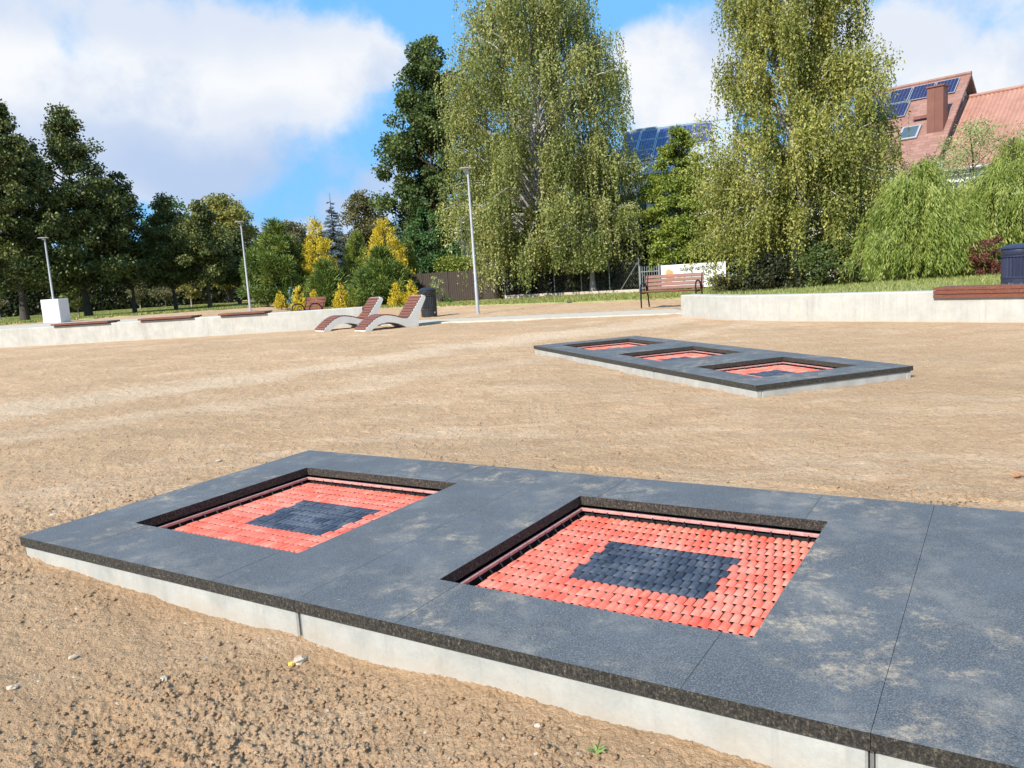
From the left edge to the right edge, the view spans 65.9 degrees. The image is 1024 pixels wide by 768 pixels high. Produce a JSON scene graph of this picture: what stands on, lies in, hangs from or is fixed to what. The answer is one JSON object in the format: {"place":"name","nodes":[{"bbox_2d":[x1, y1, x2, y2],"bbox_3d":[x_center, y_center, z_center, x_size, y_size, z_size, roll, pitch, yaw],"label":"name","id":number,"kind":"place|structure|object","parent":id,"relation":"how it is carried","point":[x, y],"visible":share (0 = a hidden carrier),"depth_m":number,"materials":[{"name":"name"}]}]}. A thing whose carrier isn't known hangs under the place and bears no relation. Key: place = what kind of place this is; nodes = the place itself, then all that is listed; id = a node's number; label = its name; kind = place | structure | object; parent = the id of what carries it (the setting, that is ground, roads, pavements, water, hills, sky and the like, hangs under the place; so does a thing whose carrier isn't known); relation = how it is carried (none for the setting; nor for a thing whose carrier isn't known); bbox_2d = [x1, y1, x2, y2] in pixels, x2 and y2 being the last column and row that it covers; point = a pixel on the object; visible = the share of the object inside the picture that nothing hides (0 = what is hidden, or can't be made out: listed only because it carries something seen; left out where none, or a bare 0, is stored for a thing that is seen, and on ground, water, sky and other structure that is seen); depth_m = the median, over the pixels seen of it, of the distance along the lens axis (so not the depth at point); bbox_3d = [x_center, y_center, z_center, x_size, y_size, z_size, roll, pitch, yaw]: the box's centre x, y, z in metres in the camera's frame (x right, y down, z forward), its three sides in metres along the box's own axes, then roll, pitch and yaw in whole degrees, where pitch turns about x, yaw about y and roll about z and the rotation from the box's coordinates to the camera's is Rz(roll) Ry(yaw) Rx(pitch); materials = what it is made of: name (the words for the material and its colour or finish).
{"place":"outdoors","nodes":[
{"label":"outdoors","id":0,"kind":"place"},
{"bbox_2d":[40,298,70,322],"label":"white block","id":1,"kind":"structure","parent":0,"point":[55,310],"depth_m":31.46,"materials":[{"name":"white concrete"}]},
{"bbox_2d":[0,300,273,324],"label":"lawn","id":2,"kind":"structure","parent":0,"point":[137,315],"depth_m":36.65,"materials":[{"name":"green plant"}]},
{"bbox_2d":[0,294,10,319],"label":"young tree","id":3,"kind":"object","parent":2,"relation":"on","point":[3,302],"visible":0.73,"depth_m":51.39,"materials":[{"name":"green plant"}]},
{"bbox_2d":[0,99,87,319],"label":"linden tree","id":4,"kind":"object","parent":2,"relation":"on","point":[18,180],"visible":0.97,"depth_m":40.66,"materials":[{"name":"green plant"}]},
{"bbox_2d":[4,101,138,315],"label":"linden tree","id":5,"kind":"object","parent":2,"relation":"on","point":[68,153],"visible":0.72,"depth_m":42.85,"materials":[{"name":"green plant"}]},
{"bbox_2d":[58,286,97,316],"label":"young tree","id":6,"kind":"object","parent":2,"relation":"on","point":[77,303],"visible":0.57,"depth_m":46.25,"materials":[{"name":"green plant"}]},
{"bbox_2d":[0,280,242,317],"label":"dark hedge","id":7,"kind":"object","parent":2,"relation":"on","point":[114,297],"visible":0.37,"depth_m":67.14,"materials":[{"name":"green plant"}]},
{"bbox_2d":[85,170,164,312],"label":"linden tree","id":8,"kind":"object","parent":2,"relation":"on","point":[146,268],"visible":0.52,"depth_m":45.44,"materials":[{"name":"green plant"}]},
{"bbox_2d":[125,281,148,308],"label":"young tree","id":9,"kind":"object","parent":2,"relation":"on","point":[139,295],"visible":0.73,"depth_m":57.06,"materials":[{"name":"green plant"}]},
{"bbox_2d":[147,284,179,307],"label":"young tree","id":10,"kind":"object","parent":2,"relation":"on","point":[161,292],"visible":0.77,"depth_m":55.04,"materials":[{"name":"green plant"}]},
{"bbox_2d":[139,191,202,309],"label":"linden tree","id":11,"kind":"object","parent":2,"relation":"on","point":[163,233],"visible":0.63,"depth_m":47.13,"materials":[{"name":"green plant"}]},
{"bbox_2d":[175,280,203,306],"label":"young tree","id":12,"kind":"object","parent":2,"relation":"on","point":[193,291],"visible":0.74,"depth_m":53.45,"materials":[{"name":"green plant"}]},
{"bbox_2d":[164,199,236,307],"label":"linden tree","id":13,"kind":"object","parent":2,"relation":"on","point":[214,257],"visible":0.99,"depth_m":46.87,"materials":[{"name":"green plant"}]},
{"bbox_2d":[187,192,261,302],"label":"round tree","id":14,"kind":"object","parent":2,"relation":"on","point":[230,213],"visible":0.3,"depth_m":57.92,"materials":[{"name":"green plant"}]},
{"bbox_2d":[214,228,255,303],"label":"linden tree","id":15,"kind":"object","parent":2,"relation":"on","point":[233,277],"visible":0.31,"depth_m":52.07,"materials":[{"name":"green plant"}]},
{"bbox_2d":[0,308,680,328],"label":"concrete path","id":16,"kind":"structure","parent":0,"point":[568,315],"depth_m":21.23,"materials":[{"name":"grey concrete"}]},
{"bbox_2d":[0,298,1023,767],"bbox_3d":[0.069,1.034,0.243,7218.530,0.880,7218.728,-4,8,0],"label":"ground","id":17,"kind":"structure","parent":0,"point":[72,400],"depth_m":5.54,"materials":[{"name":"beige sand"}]},
{"bbox_2d":[6,684,17,690],"bbox_3d":[-1.655,1.004,2.613,0.037,0.018,0.027,-3,8,8],"label":"stone","id":18,"kind":"object","parent":17,"relation":"on","point":[12,687],"visible":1,"depth_m":2.61,"materials":[{"name":"white stone"}]},
{"bbox_2d":[38,237,54,298],"bbox_3d":[-19.981,-4.476,34.129,0.450,3.667,0.450,-4,8,0],"label":"street lamp","id":19,"kind":"object","parent":17,"relation":"on","point":[49,272],"visible":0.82,"depth_m":34.02,"materials":[{"name":"silver metal"}]},
{"bbox_2d":[68,654,77,660],"bbox_3d":[-1.545,0.962,2.782,0.024,0.016,0.032,3,10,40],"label":"stone","id":20,"kind":"object","parent":17,"relation":"on","point":[72,657],"visible":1,"depth_m":2.77,"materials":[{"name":"white stone"}]},
{"bbox_2d":[138,194,191,248],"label":"dark tree","id":21,"kind":"object","parent":17,"relation":"on","point":[180,205],"visible":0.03,"depth_m":82.27,"materials":[{"name":"green plant"}]},
{"bbox_2d":[0,307,363,347],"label":"concrete wall","id":22,"kind":"structure","parent":17,"relation":"on","point":[288,321],"depth_m":22.98,"materials":[{"name":"grey concrete"}]},
{"bbox_2d":[50,320,119,325],"bbox_3d":[-12.745,-1.820,23.627,1.906,0.063,0.588,-2,8,11],"label":"wall seat","id":23,"kind":"object","parent":22,"relation":"on","point":[82,323],"depth_m":23.40,"materials":[{"name":"brown wood"}]},
{"bbox_2d":[138,315,201,320],"bbox_3d":[-10.016,-1.936,23.156,1.698,0.063,0.584,-2,8,9],"label":"wall seat","id":24,"kind":"object","parent":22,"relation":"on","point":[171,317],"depth_m":22.94,"materials":[{"name":"brown wood"}]},
{"bbox_2d":[218,310,271,315],"bbox_3d":[-7.687,-2.043,22.817,1.391,0.063,0.585,-3,8,7],"label":"wall seat","id":25,"kind":"object","parent":22,"relation":"on","point":[244,313],"depth_m":22.59,"materials":[{"name":"brown wood"}]},
{"bbox_2d":[235,221,251,310],"bbox_3d":[-12.367,-5.415,36.513,0.450,4.133,0.450,-4,8,0],"label":"street lamp","id":26,"kind":"object","parent":17,"relation":"on","point":[248,292],"visible":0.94,"depth_m":36.49,"materials":[{"name":"grey metal"}]},
{"bbox_2d":[273,290,288,309],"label":"ornamental shrub","id":27,"kind":"object","parent":17,"relation":"on","point":[280,301],"visible":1,"depth_m":39.09,"materials":[{"name":"yellow plant"}]},
{"bbox_2d":[286,281,301,310],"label":"ornamental shrub","id":28,"kind":"object","parent":17,"relation":"on","point":[290,290],"visible":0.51,"depth_m":38.62,"materials":[{"name":"blue plant"}]},
{"bbox_2d":[288,286,309,310],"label":"ornamental shrub","id":29,"kind":"object","parent":17,"relation":"on","point":[295,300],"visible":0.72,"depth_m":37.61,"materials":[{"name":"yellow plant"}]},
{"bbox_2d":[282,219,316,265],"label":"round tree","id":30,"kind":"object","parent":17,"relation":"on","point":[292,229],"visible":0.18,"depth_m":78.28,"materials":[{"name":"green plant"}]},
{"bbox_2d":[293,655,306,665],"bbox_3d":[-0.713,0.928,2.657,0.035,0.029,0.053,1,9,32],"label":"stone","id":31,"kind":"object","parent":17,"relation":"on","point":[299,659],"visible":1,"depth_m":2.65,"materials":[{"name":"white stone"}]},
{"bbox_2d":[291,297,325,310],"bbox_3d":[-6.684,-2.406,26.061,0.628,0.892,1.500,-10,10,-38],"label":"park bench","id":32,"kind":"object","parent":17,"relation":"on","point":[318,301],"visible":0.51,"depth_m":26.12,"materials":[{"name":"brown wood"}]},
{"bbox_2d":[304,280,312,303],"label":"ornamental shrub","id":33,"kind":"object","parent":17,"relation":"on","point":[308,288],"visible":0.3,"depth_m":38.11,"materials":[{"name":"green plant"}]},
{"bbox_2d":[1,227,620,299],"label":"wood","id":34,"kind":"object","parent":17,"relation":"on","point":[321,236],"depth_m":82.51,"materials":[{"name":"green plant"}]},
{"bbox_2d":[309,289,319,306],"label":"ornamental shrub","id":35,"kind":"object","parent":17,"relation":"on","point":[312,293],"visible":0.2,"depth_m":38.03,"materials":[{"name":"yellow plant"}]},
{"bbox_2d":[331,283,354,307],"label":"ornamental shrub","id":36,"kind":"object","parent":17,"relation":"on","point":[339,302],"visible":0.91,"depth_m":38.15,"materials":[{"name":"yellow plant"}]},
{"bbox_2d":[315,297,382,331],"bbox_3d":[-4.532,-1.950,21.991,1.857,0.815,0.620,-9,10,-35],"label":"sun lounger","id":37,"kind":"object","parent":17,"relation":"on","point":[372,305],"visible":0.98,"depth_m":21.80,"materials":[{"name":"white concrete"}]},
{"bbox_2d":[339,228,367,287],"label":"thuja tree","id":38,"kind":"object","parent":17,"relation":"on","point":[349,262],"visible":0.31,"depth_m":45.14,"materials":[{"name":"green plant"}]},
{"bbox_2d":[346,286,361,307],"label":"ornamental shrub","id":39,"kind":"object","parent":17,"relation":"on","point":[353,298],"visible":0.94,"depth_m":38.11,"materials":[{"name":"green plant"}]},
{"bbox_2d":[332,188,393,279],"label":"olive tree","id":40,"kind":"object","parent":17,"relation":"on","point":[358,203],"visible":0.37,"depth_m":58.00,"materials":[{"name":"green plant"}]},
{"bbox_2d":[363,218,415,273],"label":"golden thuja","id":41,"kind":"object","parent":17,"relation":"on","point":[375,241],"visible":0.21,"depth_m":42.09,"materials":[{"name":"yellow plant"}]},
{"bbox_2d":[355,295,425,331],"bbox_3d":[-3.217,-1.882,20.877,1.857,0.815,0.620,-9,10,-35],"label":"sun lounger","id":42,"kind":"object","parent":17,"relation":"on","point":[408,315],"visible":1,"depth_m":20.86,"materials":[{"name":"white concrete"}]},
{"bbox_2d":[392,216,411,268],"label":"spruce tree","id":43,"kind":"object","parent":17,"relation":"on","point":[396,228],"visible":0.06,"depth_m":51.03,"materials":[{"name":"green plant"}]},
{"bbox_2d":[402,236,420,273],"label":"thuja tree","id":44,"kind":"object","parent":17,"relation":"on","point":[414,263],"visible":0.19,"depth_m":43.34,"materials":[{"name":"green plant"}]},
{"bbox_2d":[419,287,436,316],"bbox_3d":[-2.704,-2.655,25.566,0.572,0.950,0.572,-4,8,0],"label":"litter bin","id":45,"kind":"object","parent":17,"relation":"on","point":[429,308],"visible":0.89,"depth_m":25.36,"materials":[{"name":"black metal"}]},
{"bbox_2d":[395,208,467,273],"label":"green tree","id":46,"kind":"object","parent":17,"relation":"on","point":[427,253],"visible":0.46,"depth_m":50.53,"materials":[{"name":"green plant"}]},
{"bbox_2d":[405,269,501,302],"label":"timber fence","id":47,"kind":"object","parent":17,"relation":"on","point":[452,288],"visible":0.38,"depth_m":41.13,"materials":[{"name":"wood"}]},
{"bbox_2d":[432,254,481,301],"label":"clipped hedge","id":48,"kind":"object","parent":17,"relation":"on","point":[445,264],"visible":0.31,"depth_m":41.70,"materials":[{"name":"green plant"}]},
{"bbox_2d":[459,167,480,313],"bbox_3d":[-1.299,-4.475,25.045,0.450,4.646,0.450,-4,8,0],"label":"street lamp","id":49,"kind":"object","parent":17,"relation":"on","point":[465,169],"visible":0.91,"depth_m":25.02,"materials":[{"name":"grey metal"}]},
{"bbox_2d":[20,450,1023,767],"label":"trampoline platform","id":50,"kind":"structure","parent":17,"relation":"on","point":[888,634],"depth_m":2.58,"materials":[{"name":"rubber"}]},
{"bbox_2d":[159,477,438,552],"bbox_3d":[-1.054,0.789,4.061,1.174,0.264,1.174,1,9,32],"label":"ground trampoline","id":51,"kind":"object","parent":50,"relation":"in","point":[300,515],"visible":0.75,"depth_m":4.15,"materials":[{"name":"red plastic"}]},
{"bbox_2d":[460,507,818,637],"bbox_3d":[0.524,0.821,3.076,1.174,0.264,1.174,1,9,32],"label":"ground trampoline","id":52,"kind":"object","parent":50,"relation":"in","point":[727,578],"visible":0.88,"depth_m":3.09,"materials":[{"name":"red plastic"}]},
{"bbox_2d":[427,0,659,293],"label":"weeping birch","id":53,"kind":"object","parent":17,"relation":"on","point":[551,24],"visible":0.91,"depth_m":35.29,"materials":[{"name":"green plant"}]},
{"bbox_2d":[388,294,728,307],"bbox_3d":[1.288,-4.770,40.901,43.341,0.550,18.489,2,10,36],"label":"lawn strip","id":54,"kind":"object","parent":17,"relation":"on","point":[601,301],"visible":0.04,"depth_m":29.38,"materials":[{"name":"green plant"}]},
{"bbox_2d":[236,216,311,306],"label":"pine tree","id":55,"kind":"object","parent":54,"relation":"on","point":[272,265],"visible":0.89,"depth_m":42.47,"materials":[{"name":"green plant"}]},
{"bbox_2d":[297,216,346,292],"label":"golden thuja","id":56,"kind":"object","parent":54,"relation":"on","point":[322,247],"visible":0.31,"depth_m":43.50,"materials":[{"name":"yellow plant"}]},
{"bbox_2d":[300,257,349,306],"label":"pine tree","id":57,"kind":"object","parent":54,"relation":"on","point":[326,278],"visible":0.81,"depth_m":41.96,"materials":[{"name":"green plant"}]},
{"bbox_2d":[322,193,356,279],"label":"blue spruce","id":58,"kind":"object","parent":54,"relation":"on","point":[335,252],"visible":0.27,"depth_m":46.97,"materials":[{"name":"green plant"}]},
{"bbox_2d":[342,243,418,305],"bbox_3d":[-6.751,-5.574,40.542,3.997,3.392,3.936,-4,8,0],"label":"pine tree","id":59,"kind":"object","parent":54,"relation":"on","point":[380,271],"visible":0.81,"depth_m":39.71,"materials":[{"name":"green plant"}]},
{"bbox_2d":[387,281,405,306],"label":"ornamental shrub","id":60,"kind":"object","parent":54,"relation":"on","point":[396,294],"visible":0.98,"depth_m":37.10,"materials":[{"name":"yellow plant"}]},
{"bbox_2d":[400,279,418,304],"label":"ornamental shrub","id":61,"kind":"object","parent":54,"relation":"on","point":[408,294],"visible":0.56,"depth_m":37.11,"materials":[{"name":"yellow plant"}]},
{"bbox_2d":[429,276,445,301],"bbox_3d":[-3.550,-4.376,37.325,0.788,1.478,0.819,-4,8,0],"label":"young tree","id":62,"kind":"object","parent":54,"relation":"on","point":[434,286],"visible":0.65,"depth_m":37.31,"materials":[{"name":"green plant"}]},
{"bbox_2d":[439,296,454,302],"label":"shrub","id":63,"kind":"object","parent":54,"relation":"on","point":[446,299],"visible":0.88,"depth_m":37.48,"materials":[{"name":"green plant"}]},
{"bbox_2d":[495,236,657,298],"bbox_3d":[2.889,-5.536,37.537,8.346,2.995,2.040,2,10,35],"label":"dark hedge","id":64,"kind":"object","parent":54,"relation":"on","point":[600,276],"visible":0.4,"depth_m":36.38,"materials":[{"name":"green plant"}]},
{"bbox_2d":[530,119,652,290],"bbox_3d":[3.430,-7.893,35.555,5.686,8.001,5.410,-4,8,0],"label":"weeping birch","id":65,"kind":"object","parent":54,"relation":"on","point":[596,254],"visible":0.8,"depth_m":34.61,"materials":[{"name":"green plant"}]},
{"bbox_2d":[639,265,659,290],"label":"metal gate","id":66,"kind":"structure","parent":54,"relation":"on","point":[649,271],"depth_m":33.60,"materials":[{"name":"grey metal"}]},
{"bbox_2d":[322,260,1000,308],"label":"grass","id":67,"kind":"structure","parent":54,"relation":"on","point":[594,297],"depth_m":32.03,"materials":[{"name":"green plant"}]},
{"bbox_2d":[660,260,725,289],"bbox_3d":[7.547,-4.309,32.865,2.655,1.491,0.098,-3,8,6],"label":"banner sign","id":68,"kind":"object","parent":54,"relation":"on","point":[673,269],"visible":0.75,"depth_m":32.78,"materials":[{"name":"white plastic"}]},
{"bbox_2d":[704,273,751,291],"bbox_3d":[8.050,-3.666,28.921,1.819,0.858,2.017,-4,8,0],"label":"shrub","id":69,"kind":"object","parent":54,"relation":"on","point":[722,284],"visible":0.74,"depth_m":28.60,"materials":[{"name":"green plant"}]},
{"bbox_2d":[712,188,819,275],"bbox_3d":[11.351,-6.580,34.669,5.361,4.622,5.686,1,9,32],"label":"dark tree","id":70,"kind":"object","parent":54,"relation":"on","point":[734,269],"visible":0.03,"depth_m":33.69,"materials":[{"name":"green plant"}]},
{"bbox_2d":[683,0,913,287],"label":"weeping birch","id":71,"kind":"object","parent":54,"relation":"on","point":[829,171],"visible":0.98,"depth_m":24.97,"materials":[{"name":"green plant"}]},
{"bbox_2d":[503,258,639,298],"bbox_3d":[2.550,-4.747,36.266,7.503,1.600,0.120,3,10,39],"label":"wire fence","id":72,"kind":"object","parent":17,"relation":"on","point":[523,295],"visible":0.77,"depth_m":35.93,"materials":[{"name":"metal"}]},
{"bbox_2d":[586,735,605,753],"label":"weed sprig","id":73,"kind":"object","parent":17,"relation":"on","point":[596,749],"visible":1,"depth_m":2.03,"materials":[{"name":"green plant"}]},
{"bbox_2d":[639,272,704,307],"bbox_3d":[4.400,-2.581,21.808,1.700,0.892,0.628,1,9,32],"label":"park bench","id":74,"kind":"object","parent":17,"relation":"on","point":[681,282],"visible":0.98,"depth_m":21.92,"materials":[{"name":"brown wood"}]},
{"bbox_2d":[637,124,729,286],"bbox_3d":[7.764,-7.958,35.780,4.969,7.509,5.149,-4,8,0],"label":"thuja tree","id":75,"kind":"object","parent":17,"relation":"on","point":[679,187],"visible":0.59,"depth_m":34.97,"materials":[{"name":"green plant"}]},
{"bbox_2d":[534,336,912,397],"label":"trampoline platform","id":76,"kind":"structure","parent":17,"relation":"on","point":[701,373],"depth_m":8.36,"materials":[{"name":"rubber"}]},
{"bbox_2d":[577,342,667,357],"bbox_3d":[1.446,-0.387,11.340,1.144,0.264,1.144,-6,8,-18],"label":"ground trampoline","id":77,"kind":"object","parent":76,"relation":"in","point":[611,346],"visible":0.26,"depth_m":11.74,"materials":[{"name":"red plastic"}]},
{"bbox_2d":[636,350,746,370],"bbox_3d":[2.036,-0.190,9.641,1.144,0.264,1.144,-6,8,-18],"label":"ground trampoline","id":78,"kind":"object","parent":76,"relation":"in","point":[675,356],"visible":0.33,"depth_m":9.99,"materials":[{"name":"red plastic"}]},
{"bbox_2d":[718,362,832,376],"bbox_3d":[2.626,0.007,7.941,1.144,0.264,1.144,-6,8,-18],"label":"ground trampoline","id":79,"kind":"object","parent":76,"relation":"in","point":[770,369],"visible":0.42,"depth_m":8.24,"materials":[{"name":"red plastic"}]},
{"bbox_2d":[733,248,817,292],"bbox_3d":[8.470,-3.584,25.474,2.272,1.590,2.409,-9,9,-33],"label":"leafy shrub","id":80,"kind":"object","parent":17,"relation":"on","point":[769,274],"visible":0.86,"depth_m":25.13,"materials":[{"name":"green plant"}]},
{"bbox_2d":[788,234,875,287],"bbox_3d":[10.228,-3.759,24.896,2.992,1.863,3.499,-4,8,0],"label":"leafy shrub","id":81,"kind":"object","parent":17,"relation":"on","point":[820,258],"visible":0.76,"depth_m":24.21,"materials":[{"name":"green plant"}]},
{"bbox_2d":[681,290,1023,322],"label":"concrete wall","id":82,"kind":"structure","parent":17,"relation":"on","point":[904,306],"depth_m":13.64,"materials":[{"name":"grey concrete"}]},
{"bbox_2d":[933,284,1023,297],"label":"wall seat","id":83,"kind":"object","parent":82,"relation":"on","point":[1008,290],"depth_m":12.01,"materials":[{"name":"brown wood"}]},
{"bbox_2d":[0,0,1023,256],"label":"sky","id":84,"kind":"structure","parent":0,"point":[276,106],"materials":[{"name":"blue"}]},
{"bbox_2d":[708,267,1012,294],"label":"lawn bank","id":85,"kind":"structure","parent":0,"point":[906,284],"depth_m":15.73,"materials":[{"name":"green plant"}]},
{"bbox_2d":[846,247,924,284],"bbox_3d":[11.490,-3.724,24.288,2.485,1.796,2.501,-4,8,0],"label":"leafy shrub","id":86,"kind":"object","parent":85,"relation":"on","point":[859,262],"visible":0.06,"depth_m":23.92,"materials":[{"name":"green plant"}]},
{"bbox_2d":[838,156,997,283],"bbox_3d":[9.665,-3.856,18.802,3.315,2.982,3.443,2,10,38],"label":"weeping willow","id":87,"kind":"object","parent":85,"relation":"on","point":[925,227],"visible":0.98,"depth_m":18.13,"materials":[{"name":"green plant"}]},
{"bbox_2d":[854,114,1023,234],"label":"pale shrub","id":88,"kind":"object","parent":85,"relation":"on","point":[981,133],"visible":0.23,"depth_m":23.83,"materials":[{"name":"green plant"}]},
{"bbox_2d":[925,249,1000,275],"bbox_3d":[13.124,-4.064,23.257,2.312,1.979,2.550,-4,8,0],"label":"leafy shrub","id":89,"kind":"object","parent":85,"relation":"on","point":[999,258],"visible":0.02,"depth_m":22.59,"materials":[{"name":"green plant"}]},
{"bbox_2d":[952,246,980,276],"bbox_3d":[10.284,-2.707,17.838,0.719,0.846,0.594,-4,8,0],"label":"yellow shrub","id":90,"kind":"object","parent":85,"relation":"on","point":[971,270],"visible":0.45,"depth_m":17.72,"materials":[{"name":"green plant"}]},
{"bbox_2d":[944,133,1023,254],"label":"weeping willow","id":91,"kind":"object","parent":85,"relation":"on","point":[998,186],"visible":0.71,"depth_m":18.91,"materials":[{"name":"green plant"}]},
{"bbox_2d":[965,235,1003,275],"bbox_3d":[10.514,-2.769,17.520,0.876,1.013,0.901,-4,8,0],"label":"red shrub","id":92,"kind":"object","parent":85,"relation":"on","point":[983,257],"visible":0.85,"depth_m":17.39,"materials":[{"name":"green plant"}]},
{"bbox_2d":[999,243,1023,283],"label":"litter bin","id":93,"kind":"object","parent":85,"relation":"on","point":[1012,263],"visible":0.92,"depth_m":13.38,"materials":[{"name":"blue paint"}]},
{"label":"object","id":94,"kind":"structure","parent":0,"visible":0},
{"bbox_2d":[368,33,480,249],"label":"oak tree","id":95,"kind":"object","parent":94,"relation":"on","point":[418,110],"visible":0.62,"depth_m":52.73,"materials":[{"name":"green plant"}]},
{"bbox_2d":[446,194,504,283],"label":"tree","id":96,"kind":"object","parent":94,"relation":"on","point":[463,236],"depth_m":54.40,"materials":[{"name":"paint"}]},
{"bbox_2d":[464,119,565,253],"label":"dark tree","id":97,"kind":"object","parent":94,"relation":"on","point":[515,169],"visible":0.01,"depth_m":44.57,"materials":[{"name":"green plant"}]},
{"bbox_2d":[620,116,742,284],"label":"grey roof house","id":98,"kind":"structure","parent":94,"relation":"on","point":[647,137],"depth_m":44.23,"materials":[{"name":"blue metal"}]},
{"bbox_2d":[627,191,647,211],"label":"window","id":99,"kind":"structure","parent":98,"relation":"in","point":[646,207],"depth_m":43.53,"materials":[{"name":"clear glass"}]},
{"bbox_2d":[817,71,976,276],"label":"red roof house","id":100,"kind":"structure","parent":94,"relation":"on","point":[934,105],"depth_m":37.19,"materials":[{"name":"red tile"}]},
{"bbox_2d":[940,84,1023,193],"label":"corrugated roof house","id":101,"kind":"structure","parent":94,"relation":"on","point":[1005,106],"depth_m":36.06,"materials":[{"name":"red tile"}]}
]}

